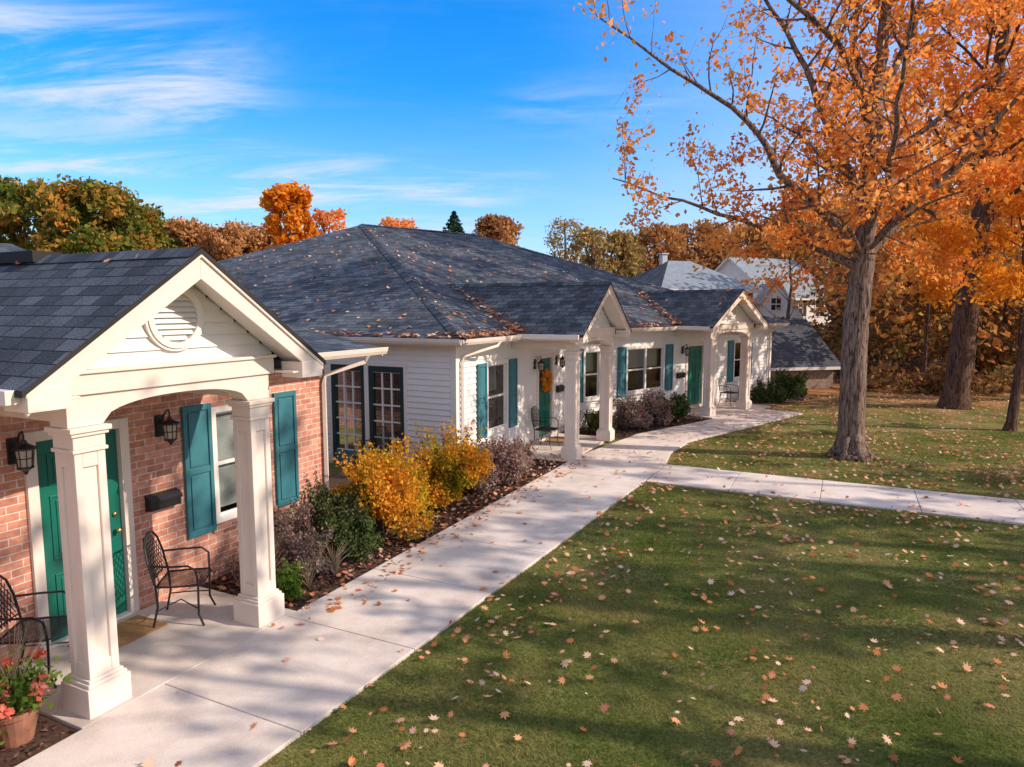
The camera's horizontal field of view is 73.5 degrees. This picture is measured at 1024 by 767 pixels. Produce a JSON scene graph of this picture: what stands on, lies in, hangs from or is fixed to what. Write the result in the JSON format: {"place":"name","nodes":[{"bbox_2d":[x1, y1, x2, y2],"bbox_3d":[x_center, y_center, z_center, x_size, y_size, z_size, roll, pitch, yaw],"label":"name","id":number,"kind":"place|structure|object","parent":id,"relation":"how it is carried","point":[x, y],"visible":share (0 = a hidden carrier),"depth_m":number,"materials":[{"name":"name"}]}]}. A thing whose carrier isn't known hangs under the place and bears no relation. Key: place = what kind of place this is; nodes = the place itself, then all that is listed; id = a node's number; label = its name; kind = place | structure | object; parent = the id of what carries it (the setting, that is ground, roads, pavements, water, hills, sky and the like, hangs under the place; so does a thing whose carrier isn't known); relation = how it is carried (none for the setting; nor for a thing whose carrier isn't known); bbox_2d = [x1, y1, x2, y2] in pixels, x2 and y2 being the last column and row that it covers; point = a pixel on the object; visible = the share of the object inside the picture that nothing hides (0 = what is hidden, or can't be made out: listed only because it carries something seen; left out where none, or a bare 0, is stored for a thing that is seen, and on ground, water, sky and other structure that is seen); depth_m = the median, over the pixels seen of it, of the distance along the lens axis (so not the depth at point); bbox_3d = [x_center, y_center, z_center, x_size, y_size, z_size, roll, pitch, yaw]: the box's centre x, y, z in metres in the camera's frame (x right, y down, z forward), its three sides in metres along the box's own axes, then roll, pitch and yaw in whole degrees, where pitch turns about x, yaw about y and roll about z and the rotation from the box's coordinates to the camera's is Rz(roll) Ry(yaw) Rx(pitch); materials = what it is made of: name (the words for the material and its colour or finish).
{"place":"outdoors","nodes":[
{"label":"outdoors","id":0,"kind":"place"},
{"bbox_2d":[0,0,1023,272],"label":"sky","id":1,"kind":"structure","parent":0,"point":[425,111],"materials":[{"name":"blue"}]},
{"bbox_2d":[259,361,1023,766],"bbox_3d":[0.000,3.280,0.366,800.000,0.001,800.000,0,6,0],"label":"ground","id":2,"kind":"structure","parent":0,"point":[986,421],"depth_m":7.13,"materials":[{"name":"plant"}]},
{"bbox_2d":[0,175,80,248],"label":"turning maple tree","id":3,"kind":"object","parent":2,"relation":"on","point":[14,193],"visible":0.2,"depth_m":43.76,"materials":[{"name":"green plant"}]},
{"bbox_2d":[20,173,161,253],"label":"turning maple tree","id":4,"kind":"object","parent":2,"relation":"on","point":[71,206],"visible":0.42,"depth_m":41.48,"materials":[{"name":"green plant"}]},
{"bbox_2d":[106,203,184,248],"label":"turning maple tree","id":5,"kind":"object","parent":2,"relation":"on","point":[153,215],"visible":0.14,"depth_m":48.62,"materials":[{"name":"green plant"}]},
{"bbox_2d":[0,365,324,659],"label":"brick walls","id":6,"kind":"structure","parent":2,"relation":"on","point":[156,464],"depth_m":7.62,"materials":[{"name":"brick"}]},
{"bbox_2d":[6,431,37,474],"bbox_3d":[-4.427,0.623,6.183,0.280,0.402,0.185,3,7,22],"label":"wall lantern","id":7,"kind":"object","parent":6,"relation":"attached to","point":[20,454],"depth_m":6.15,"materials":[{"name":"black metal"}]},
{"bbox_2d":[21,417,139,651],"bbox_3d":[-4.304,1.457,6.880,0.130,2.120,1.020,3,7,26],"label":"door frame","id":8,"kind":"object","parent":6,"relation":"attached to","point":[120,426],"visible":0.72,"depth_m":7.08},
{"bbox_2d":[36,429,126,641],"bbox_3d":[-4.322,1.491,6.892,0.052,1.985,0.812,3,7,26],"label":"door panel","id":9,"kind":"structure","parent":8,"relation":"in","point":[49,503],"depth_m":6.67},
{"bbox_2d":[144,487,182,511],"bbox_3d":[-3.864,1.294,7.608,0.112,0.181,0.400,3,7,26],"label":"wall mailbox","id":10,"kind":"object","parent":6,"relation":"attached to","point":[162,499],"depth_m":7.56,"materials":[{"name":"black metal"}]},
{"bbox_2d":[154,409,178,444],"bbox_3d":[-3.779,0.475,7.505,0.280,0.402,0.185,3,7,22],"label":"wall lantern","id":11,"kind":"object","parent":6,"relation":"attached to","point":[167,429],"depth_m":7.47,"materials":[{"name":"black metal"}]},
{"bbox_2d":[211,404,236,524],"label":"window frames","id":12,"kind":"structure","parent":6,"relation":"attached to","point":[226,515],"depth_m":8.36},
{"bbox_2d":[216,412,236,511],"bbox_3d":[-3.687,0.989,8.819,0.465,1.720,1.080,3,7,26],"label":"window glass and blinds","id":13,"kind":"object","parent":6,"relation":"attached to","point":[225,448],"visible":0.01,"depth_m":8.62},
{"bbox_2d":[180,390,299,538],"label":"shutters","id":14,"kind":"object","parent":6,"relation":"attached to","point":[198,458],"visible":1,"depth_m":8.15,"materials":[{"name":"wood"}]},
{"bbox_2d":[322,356,368,489],"bbox_3d":[-2.423,0.830,10.094,0.698,2.514,0.090,-3,7,-23],"label":"downspout","id":15,"kind":"object","parent":6,"relation":"attached to","point":[324,412],"visible":0.71,"depth_m":9.93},
{"bbox_2d":[318,347,387,359],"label":"eaves and gutter","id":16,"kind":"object","parent":6,"relation":"on","point":[380,351],"visible":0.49,"depth_m":9.71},
{"bbox_2d":[0,243,379,352],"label":"roof","id":17,"kind":"structure","parent":16,"relation":"on","point":[318,342],"depth_m":10.28,"materials":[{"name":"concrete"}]},
{"bbox_2d":[161,217,231,260],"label":"brown tree","id":18,"kind":"object","parent":2,"relation":"on","point":[189,233],"visible":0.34,"depth_m":50.06,"materials":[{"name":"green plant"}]},
{"bbox_2d":[194,218,264,259],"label":"brown tree","id":19,"kind":"object","parent":2,"relation":"on","point":[238,236],"visible":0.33,"depth_m":53.83,"materials":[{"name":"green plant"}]},
{"bbox_2d":[241,224,275,254],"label":"brown tree","id":20,"kind":"object","parent":2,"relation":"on","point":[267,237],"visible":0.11,"depth_m":55.74,"materials":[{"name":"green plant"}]},
{"bbox_2d":[259,180,318,249],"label":"autumn tree","id":21,"kind":"object","parent":2,"relation":"on","point":[291,201],"visible":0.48,"depth_m":48.34,"materials":[{"name":"orange plant"}]},
{"bbox_2d":[303,207,347,234],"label":"autumn tree","id":22,"kind":"object","parent":2,"relation":"on","point":[324,219],"visible":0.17,"depth_m":56.21,"materials":[{"name":"orange plant"}]},
{"bbox_2d":[378,216,418,228],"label":"autumn tree","id":23,"kind":"object","parent":2,"relation":"on","point":[396,222],"visible":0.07,"depth_m":61.69,"materials":[{"name":"orange plant"}]},
{"bbox_2d":[0,396,812,766],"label":"mulch bed","id":24,"kind":"object","parent":2,"relation":"on","point":[50,734],"visible":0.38,"depth_m":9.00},
{"bbox_2d":[0,702,14,744],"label":"flowers","id":25,"kind":"object","parent":24,"relation":"on","point":[5,712],"visible":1,"depth_m":4.84,"materials":[{"name":"pink plant"}]},
{"bbox_2d":[0,621,71,748],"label":"flower pot","id":26,"kind":"object","parent":24,"relation":"on","point":[21,692],"visible":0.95,"depth_m":5.16,"materials":[{"name":"green plant"}]},
{"bbox_2d":[227,535,287,585],"bbox_3d":[-3.069,2.122,8.194,0.655,0.580,0.657,4,7,30],"label":"burgundy shrub","id":27,"kind":"object","parent":24,"relation":"on","point":[237,573],"visible":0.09,"depth_m":8.10,"materials":[{"name":"purple plant"}]},
{"bbox_2d":[276,558,304,600],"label":"leafy perennial","id":28,"kind":"object","parent":24,"relation":"on","point":[289,581],"visible":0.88,"depth_m":7.69,"materials":[{"name":"green plant"}]},
{"bbox_2d":[273,497,319,556],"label":"burgundy shrub","id":29,"kind":"object","parent":24,"relation":"on","point":[299,521],"visible":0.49,"depth_m":8.92,"materials":[{"name":"purple plant"}]},
{"bbox_2d":[285,555,323,586],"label":"ornamental grass","id":30,"kind":"object","parent":24,"relation":"on","point":[308,581],"depth_m":8.09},
{"bbox_2d":[274,521,337,577],"bbox_3d":[-2.623,2.056,8.498,0.902,0.643,0.869,0,6,0],"label":"burgundy shrub","id":31,"kind":"object","parent":24,"relation":"on","point":[305,549],"visible":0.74,"depth_m":8.39,"materials":[{"name":"purple plant"}]},
{"bbox_2d":[311,539,351,573],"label":"ornamental grass","id":32,"kind":"object","parent":24,"relation":"on","point":[335,562],"depth_m":8.49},
{"bbox_2d":[301,477,369,539],"bbox_3d":[-2.455,1.780,9.744,0.978,0.914,0.935,3,7,25],"label":"dark green shrub","id":33,"kind":"object","parent":24,"relation":"on","point":[324,493],"visible":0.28,"depth_m":9.57,"materials":[{"name":"green plant"}]},
{"bbox_2d":[311,491,385,562],"bbox_3d":[-2.213,1.893,9.120,0.991,0.828,1.022,0,6,0],"label":"dark green shrub","id":34,"kind":"object","parent":24,"relation":"on","point":[354,525],"visible":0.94,"depth_m":8.96,"materials":[{"name":"green plant"}]},
{"bbox_2d":[353,426,389,473],"bbox_3d":[-2.718,1.338,13.407,0.581,0.960,0.598,3,7,26],"label":"wrought iron chair","id":35,"kind":"object","parent":24,"relation":"on","point":[383,444],"visible":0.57,"depth_m":13.57,"materials":[{"name":"black metal"}]},
{"bbox_2d":[329,433,439,540],"bbox_3d":[-1.836,1.525,9.936,1.685,1.380,1.620,0,6,0],"label":"golden shrub","id":36,"kind":"object","parent":24,"relation":"on","point":[387,494],"visible":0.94,"depth_m":9.63,"materials":[{"name":"yellow plant"}]},
{"bbox_2d":[364,439,439,517],"bbox_3d":[-1.759,1.534,10.698,1.253,1.192,1.320,0,6,0],"label":"golden shrub","id":37,"kind":"object","parent":24,"relation":"on","point":[425,476],"visible":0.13,"depth_m":10.76,"materials":[{"name":"yellow plant"}]},
{"bbox_2d":[407,418,494,507],"bbox_3d":[-1.024,1.318,11.410,1.480,1.463,1.450,0,6,0],"label":"golden shrub","id":38,"kind":"object","parent":24,"relation":"on","point":[456,465],"visible":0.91,"depth_m":10.98,"materials":[{"name":"yellow plant"}]},
{"bbox_2d":[444,442,500,494],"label":"burgundy shrub","id":39,"kind":"object","parent":24,"relation":"on","point":[492,478],"visible":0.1,"depth_m":12.09,"materials":[{"name":"purple plant"}]},
{"bbox_2d":[470,432,528,485],"bbox_3d":[-0.358,1.441,12.883,1.374,0.894,1.329,0,6,0],"label":"burgundy shrub","id":40,"kind":"object","parent":24,"relation":"on","point":[507,461],"visible":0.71,"depth_m":12.62,"materials":[{"name":"purple plant"}]},
{"bbox_2d":[496,436,538,471],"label":"burgundy shrub","id":41,"kind":"object","parent":24,"relation":"on","point":[528,450],"visible":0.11,"depth_m":13.49,"materials":[{"name":"purple plant"}]},
{"bbox_2d":[579,409,616,431],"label":"dark green shrub","id":42,"kind":"object","parent":24,"relation":"on","point":[591,420],"visible":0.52,"depth_m":17.81,"materials":[{"name":"green plant"}]},
{"bbox_2d":[612,394,653,428],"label":"burgundy shrub","id":43,"kind":"object","parent":24,"relation":"on","point":[629,412],"visible":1,"depth_m":18.42,"materials":[{"name":"purple plant"}]},
{"bbox_2d":[636,388,675,425],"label":"burgundy shrub","id":44,"kind":"object","parent":24,"relation":"on","point":[658,411],"visible":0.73,"depth_m":19.07,"materials":[{"name":"purple plant"}]},
{"bbox_2d":[661,391,690,419],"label":"dark green shrub","id":45,"kind":"object","parent":24,"relation":"on","point":[680,408],"visible":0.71,"depth_m":19.81,"materials":[{"name":"green plant"}]},
{"bbox_2d":[750,377,786,402],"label":"dark green shrub","id":46,"kind":"object","parent":24,"relation":"on","point":[771,393],"visible":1,"depth_m":23.68,"materials":[{"name":"green plant"}]},
{"bbox_2d":[770,368,811,399],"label":"dark green shrub","id":47,"kind":"object","parent":24,"relation":"on","point":[793,386],"visible":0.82,"depth_m":24.32,"materials":[{"name":"green plant"}]},
{"bbox_2d":[443,211,464,232],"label":"spruce tree","id":48,"kind":"object","parent":2,"relation":"on","point":[454,224],"visible":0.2,"depth_m":58.57,"materials":[{"name":"green plant"}]},
{"bbox_2d":[471,212,524,247],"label":"round oak tree","id":49,"kind":"object","parent":2,"relation":"on","point":[501,228],"visible":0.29,"depth_m":55.66,"materials":[{"name":"brown plant"}]},
{"bbox_2d":[15,401,1023,766],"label":"concrete walkway","id":50,"kind":"structure","parent":2,"relation":"on","point":[225,675],"depth_m":7.14,"materials":[{"name":"concrete"}]},
{"bbox_2d":[0,575,68,687],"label":"wrought iron chair","id":51,"kind":"object","parent":50,"relation":"on","point":[37,620],"visible":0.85,"depth_m":6.09,"materials":[{"name":"black metal"}]},
{"bbox_2d":[67,615,167,647],"bbox_3d":[-3.927,2.511,6.857,0.470,0.015,0.740,3,7,26],"label":"doormat","id":52,"kind":"object","parent":50,"relation":"on","point":[131,629],"visible":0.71,"depth_m":6.97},
{"bbox_2d":[44,397,284,719],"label":"porch columns","id":53,"kind":"structure","parent":50,"relation":"on","point":[98,683],"depth_m":5.56,"materials":[{"name":"wood"}]},
{"bbox_2d":[0,247,325,397],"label":"porch roof","id":54,"kind":"structure","parent":53,"relation":"on","point":[58,310],"depth_m":5.71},
{"bbox_2d":[0,254,322,428],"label":"porch trim","id":55,"kind":"structure","parent":54,"relation":"attached to","point":[74,392],"depth_m":5.82,"materials":[{"name":"wood"}]},
{"bbox_2d":[88,285,271,368],"bbox_3d":[-3.017,-0.654,6.096,0.026,0.920,2.267,3,7,26],"label":"gable siding","id":56,"kind":"object","parent":54,"relation":"on","point":[224,334],"visible":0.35,"depth_m":6.39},
{"bbox_2d":[143,289,203,350],"bbox_3d":[-3.002,-0.588,6.097,0.065,0.600,0.600,3,7,26],"label":"gable vent","id":57,"kind":"object","parent":56,"relation":"attached to","point":[161,319],"visible":0.64,"depth_m":6.13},
{"bbox_2d":[142,530,215,627],"bbox_3d":[-3.505,2.001,7.205,0.599,0.960,0.580,-1,6,-11],"label":"wrought iron chair","id":58,"kind":"object","parent":50,"relation":"on","point":[170,584],"visible":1,"depth_m":7.16,"materials":[{"name":"black metal"}]},
{"bbox_2d":[531,406,559,449],"bbox_3d":[0.758,1.017,16.043,0.599,0.959,0.581,3,7,26],"label":"wrought iron chair","id":59,"kind":"object","parent":50,"relation":"on","point":[547,429],"visible":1,"depth_m":16.10,"materials":[{"name":"black metal"}]},
{"bbox_2d":[561,345,614,460],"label":"porch columns","id":60,"kind":"structure","parent":50,"relation":"on","point":[571,448],"depth_m":14.79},
{"bbox_2d":[699,336,753,415],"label":"porch columns","id":61,"kind":"structure","parent":50,"relation":"on","point":[709,408],"depth_m":20.76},
{"bbox_2d":[636,289,769,327],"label":"porch roof","id":62,"kind":"structure","parent":61,"relation":"on","point":[703,308],"depth_m":21.22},
{"bbox_2d":[672,291,768,337],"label":"porch trim","id":63,"kind":"structure","parent":62,"relation":"attached to","point":[758,322],"depth_m":21.14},
{"bbox_2d":[722,303,751,322],"bbox_3d":[6.763,-2.332,21.149,2.536,0.920,0.026,-6,9,-42],"label":"gable siding","id":64,"kind":"object","parent":62,"relation":"on","point":[741,316],"visible":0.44,"depth_m":21.49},
{"bbox_2d":[718,376,738,406],"bbox_3d":[7.230,0.247,22.945,0.582,0.960,0.599,-6,9,-42],"label":"wrought iron chair","id":65,"kind":"object","parent":50,"relation":"on","point":[726,386],"visible":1,"depth_m":22.96,"materials":[{"name":"black metal"}]},
{"bbox_2d":[324,327,769,464],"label":"siding walls","id":66,"kind":"structure","parent":2,"relation":"on","point":[428,389],"depth_m":15.47,"materials":[{"name":"wood"}]},
{"bbox_2d":[460,341,501,441],"bbox_3d":[-0.591,0.428,13.517,1.000,2.554,0.094,-5,8,-39],"label":"downspout","id":67,"kind":"object","parent":66,"relation":"attached to","point":[462,377],"visible":0.7,"depth_m":13.21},
{"bbox_2d":[329,339,740,466],"bbox_3d":[2.977,0.131,18.597,15.799,2.160,2.351,-5,8,-40],"label":"window and door frames","id":68,"kind":"structure","parent":66,"relation":"attached to","point":[367,370],"depth_m":14.28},
{"bbox_2d":[336,343,735,454],"bbox_3d":[2.838,0.011,18.855,15.726,2.400,2.768,-5,8,-39],"label":"window glass","id":69,"kind":"object","parent":66,"relation":"attached to","point":[635,377],"visible":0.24,"depth_m":14.75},
{"bbox_2d":[536,353,553,441],"bbox_3d":[0.792,0.327,17.012,0.130,2.120,1.040,3,7,26],"label":"door frame","id":70,"kind":"object","parent":66,"relation":"attached to","point":[550,356],"visible":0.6,"depth_m":17.28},
{"bbox_2d":[539,358,549,436],"bbox_3d":[0.774,0.362,17.025,0.052,1.985,0.832,3,7,26],"label":"door panel","id":71,"kind":"structure","parent":70,"relation":"in","point":[544,404],"depth_m":17.06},
{"bbox_2d":[541,368,553,391],"bbox_3d":[0.874,-0.079,16.919,0.174,0.610,0.645,3,7,24],"label":"door wreath","id":72,"kind":"object","parent":71,"relation":"hanging from","point":[545,384],"depth_m":16.83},
{"bbox_2d":[341,323,789,346],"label":"eaves and gutter","id":73,"kind":"object","parent":66,"relation":"on","point":[434,342],"visible":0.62,"depth_m":13.11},
{"bbox_2d":[217,224,787,338],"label":"roof","id":74,"kind":"structure","parent":73,"relation":"on","point":[289,307],"depth_m":18.67,"materials":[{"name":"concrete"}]},
{"bbox_2d":[15,228,739,337],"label":"roof leaf litter","id":75,"kind":"object","parent":74,"relation":"on","point":[507,332],"visible":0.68,"depth_m":15.34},
{"bbox_2d":[444,281,631,336],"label":"porch roof","id":76,"kind":"structure","parent":74,"relation":"attached to","point":[560,308],"depth_m":15.28,"materials":[{"name":"grey"}]},
{"bbox_2d":[507,285,630,350],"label":"porch trim","id":77,"kind":"structure","parent":76,"relation":"attached to","point":[610,304],"depth_m":15.14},
{"bbox_2d":[591,307,610,328],"bbox_3d":[1.842,-1.710,15.565,0.026,0.920,2.679,3,7,26],"label":"gable siding","id":78,"kind":"object","parent":76,"relation":"on","point":[602,321],"visible":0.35,"depth_m":16.17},
{"bbox_2d":[477,339,752,438],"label":"shutters","id":79,"kind":"object","parent":66,"relation":"attached to","point":[482,407],"visible":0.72,"depth_m":15.47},
{"bbox_2d":[685,342,703,407],"bbox_3d":[5.931,-0.268,22.354,1.060,2.120,0.130,-6,9,-42],"label":"door frame","id":80,"kind":"object","parent":66,"relation":"attached to","point":[702,365],"visible":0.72,"depth_m":22.44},
{"bbox_2d":[687,346,701,404],"bbox_3d":[5.918,-0.234,22.372,0.852,1.985,0.052,-6,9,-42],"label":"door panel","id":81,"kind":"structure","parent":80,"relation":"in","point":[694,374],"depth_m":22.38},
{"bbox_2d":[328,327,771,465],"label":"corner boards and foundation","id":82,"kind":"object","parent":2,"relation":"on","point":[454,376],"visible":0.11,"depth_m":13.11,"materials":[{"name":"concrete"}]},
{"bbox_2d":[543,216,590,264],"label":"autumn tree","id":83,"kind":"object","parent":2,"relation":"on","point":[563,227],"visible":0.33,"depth_m":58.36,"materials":[{"name":"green plant"}]},
{"bbox_2d":[141,392,1023,766],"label":"fallen leaves","id":84,"kind":"object","parent":2,"relation":"on","point":[605,706],"visible":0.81,"depth_m":8.99,"materials":[{"name":"plant"}]},
{"bbox_2d":[565,225,614,272],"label":"autumn tree","id":85,"kind":"object","parent":2,"relation":"on","point":[596,239],"visible":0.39,"depth_m":53.84,"materials":[{"name":"yellow plant"}]},
{"bbox_2d":[599,228,645,277],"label":"autumn tree","id":86,"kind":"object","parent":2,"relation":"on","point":[624,243],"visible":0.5,"depth_m":56.35,"materials":[{"name":"yellow plant"}]},
{"bbox_2d":[626,221,688,270],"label":"brown tree","id":87,"kind":"object","parent":2,"relation":"on","point":[649,239],"visible":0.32,"depth_m":59.74,"materials":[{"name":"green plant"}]},
{"bbox_2d":[652,218,730,269],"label":"brown tree","id":88,"kind":"object","parent":2,"relation":"on","point":[692,254],"visible":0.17,"depth_m":62.96,"materials":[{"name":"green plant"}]},
{"bbox_2d":[714,221,784,264],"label":"autumn tree","id":89,"kind":"object","parent":2,"relation":"on","point":[749,233],"visible":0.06,"depth_m":64.72,"materials":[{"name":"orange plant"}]},
{"bbox_2d":[746,212,824,272],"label":"autumn tree","id":90,"kind":"object","parent":2,"relation":"on","point":[774,255],"visible":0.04,"depth_m":62.37,"materials":[{"name":"orange plant"}]},
{"bbox_2d":[747,215,826,324],"bbox_3d":[15.760,-5.573,39.861,4.716,8.862,7.163,0,6,0],"label":"bare tree","id":91,"kind":"object","parent":2,"relation":"on","point":[788,314],"visible":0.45,"depth_m":39.67,"materials":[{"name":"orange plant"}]},
{"bbox_2d":[573,0,1023,462],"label":"maple tree","id":92,"kind":"object","parent":2,"relation":"on","point":[861,243],"visible":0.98,"depth_m":14.34,"materials":[{"name":"orange plant"}]},
{"bbox_2d":[769,319,840,388],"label":"wooden shed","id":93,"kind":"structure","parent":2,"relation":"on","point":[798,345],"depth_m":28.06,"materials":[{"name":"grey wood"}]},
{"bbox_2d":[794,199,901,323],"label":"autumn tree","id":94,"kind":"object","parent":2,"relation":"on","point":[804,266],"visible":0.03,"depth_m":58.29,"materials":[{"name":"orange plant"}]},
{"bbox_2d":[835,358,946,383],"bbox_3d":[16.975,-0.568,30.010,6.000,1.080,0.060,-1,6,-8],"label":"picket fence","id":95,"kind":"object","parent":2,"relation":"on","point":[902,364],"visible":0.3,"depth_m":30.01,"materials":[{"name":"brown wood"}]},
{"bbox_2d":[762,2,1023,374],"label":"woodland trees","id":96,"kind":"object","parent":2,"relation":"on","point":[884,281],"visible":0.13,"depth_m":30.57,"materials":[{"name":"plant"}]},
{"bbox_2d":[827,247,1020,341],"bbox_3d":[32.844,-6.728,45.489,28.698,10.311,16.075,0,6,0],"label":"woodland canopy","id":97,"kind":"object","parent":96,"relation":"attached to","point":[917,309],"visible":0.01,"depth_m":39.78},
{"bbox_2d":[767,270,1023,396],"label":"undergrowth","id":98,"kind":"object","parent":2,"relation":"on","point":[898,348],"visible":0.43,"depth_m":31.43,"materials":[{"name":"brown plant"}]},
{"bbox_2d":[774,0,1023,409],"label":"oak tree","id":99,"kind":"object","parent":2,"relation":"on","point":[955,394],"visible":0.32,"depth_m":22.03,"materials":[{"name":"orange plant"}]},
{"bbox_2d":[865,0,1023,287],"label":"maple tree","id":100,"kind":"object","parent":2,"relation":"on","point":[1014,179],"visible":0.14,"depth_m":25.37,"materials":[{"name":"orange plant"}]},
{"bbox_2d":[898,85,1023,431],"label":"young maple tree","id":101,"kind":"object","parent":2,"relation":"on","point":[993,284],"visible":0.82,"depth_m":18.26,"materials":[{"name":"orange plant"}]},
{"bbox_2d":[718,261,830,328],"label":"walls","id":102,"kind":"structure","parent":0,"point":[730,269],"depth_m":53.43,"materials":[{"name":"white"}]},
{"bbox_2d":[714,256,837,299],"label":"roof","id":103,"kind":"structure","parent":102,"relation":"on","point":[750,269],"depth_m":53.58,"materials":[{"name":"white"}]},
{"bbox_2d":[758,280,801,318],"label":"walls","id":104,"kind":"structure","parent":0,"point":[794,314],"depth_m":46.56,"materials":[{"name":"white"}]},
{"bbox_2d":[769,297,790,318],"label":"windows","id":105,"kind":"structure","parent":104,"relation":"attached to","point":[775,303],"depth_m":46.57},
{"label":"walls","id":106,"kind":"object","parent":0,"visible":0},
{"bbox_2d":[632,261,761,292],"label":"roof","id":107,"kind":"structure","parent":106,"relation":"on","point":[677,275],"depth_m":45.78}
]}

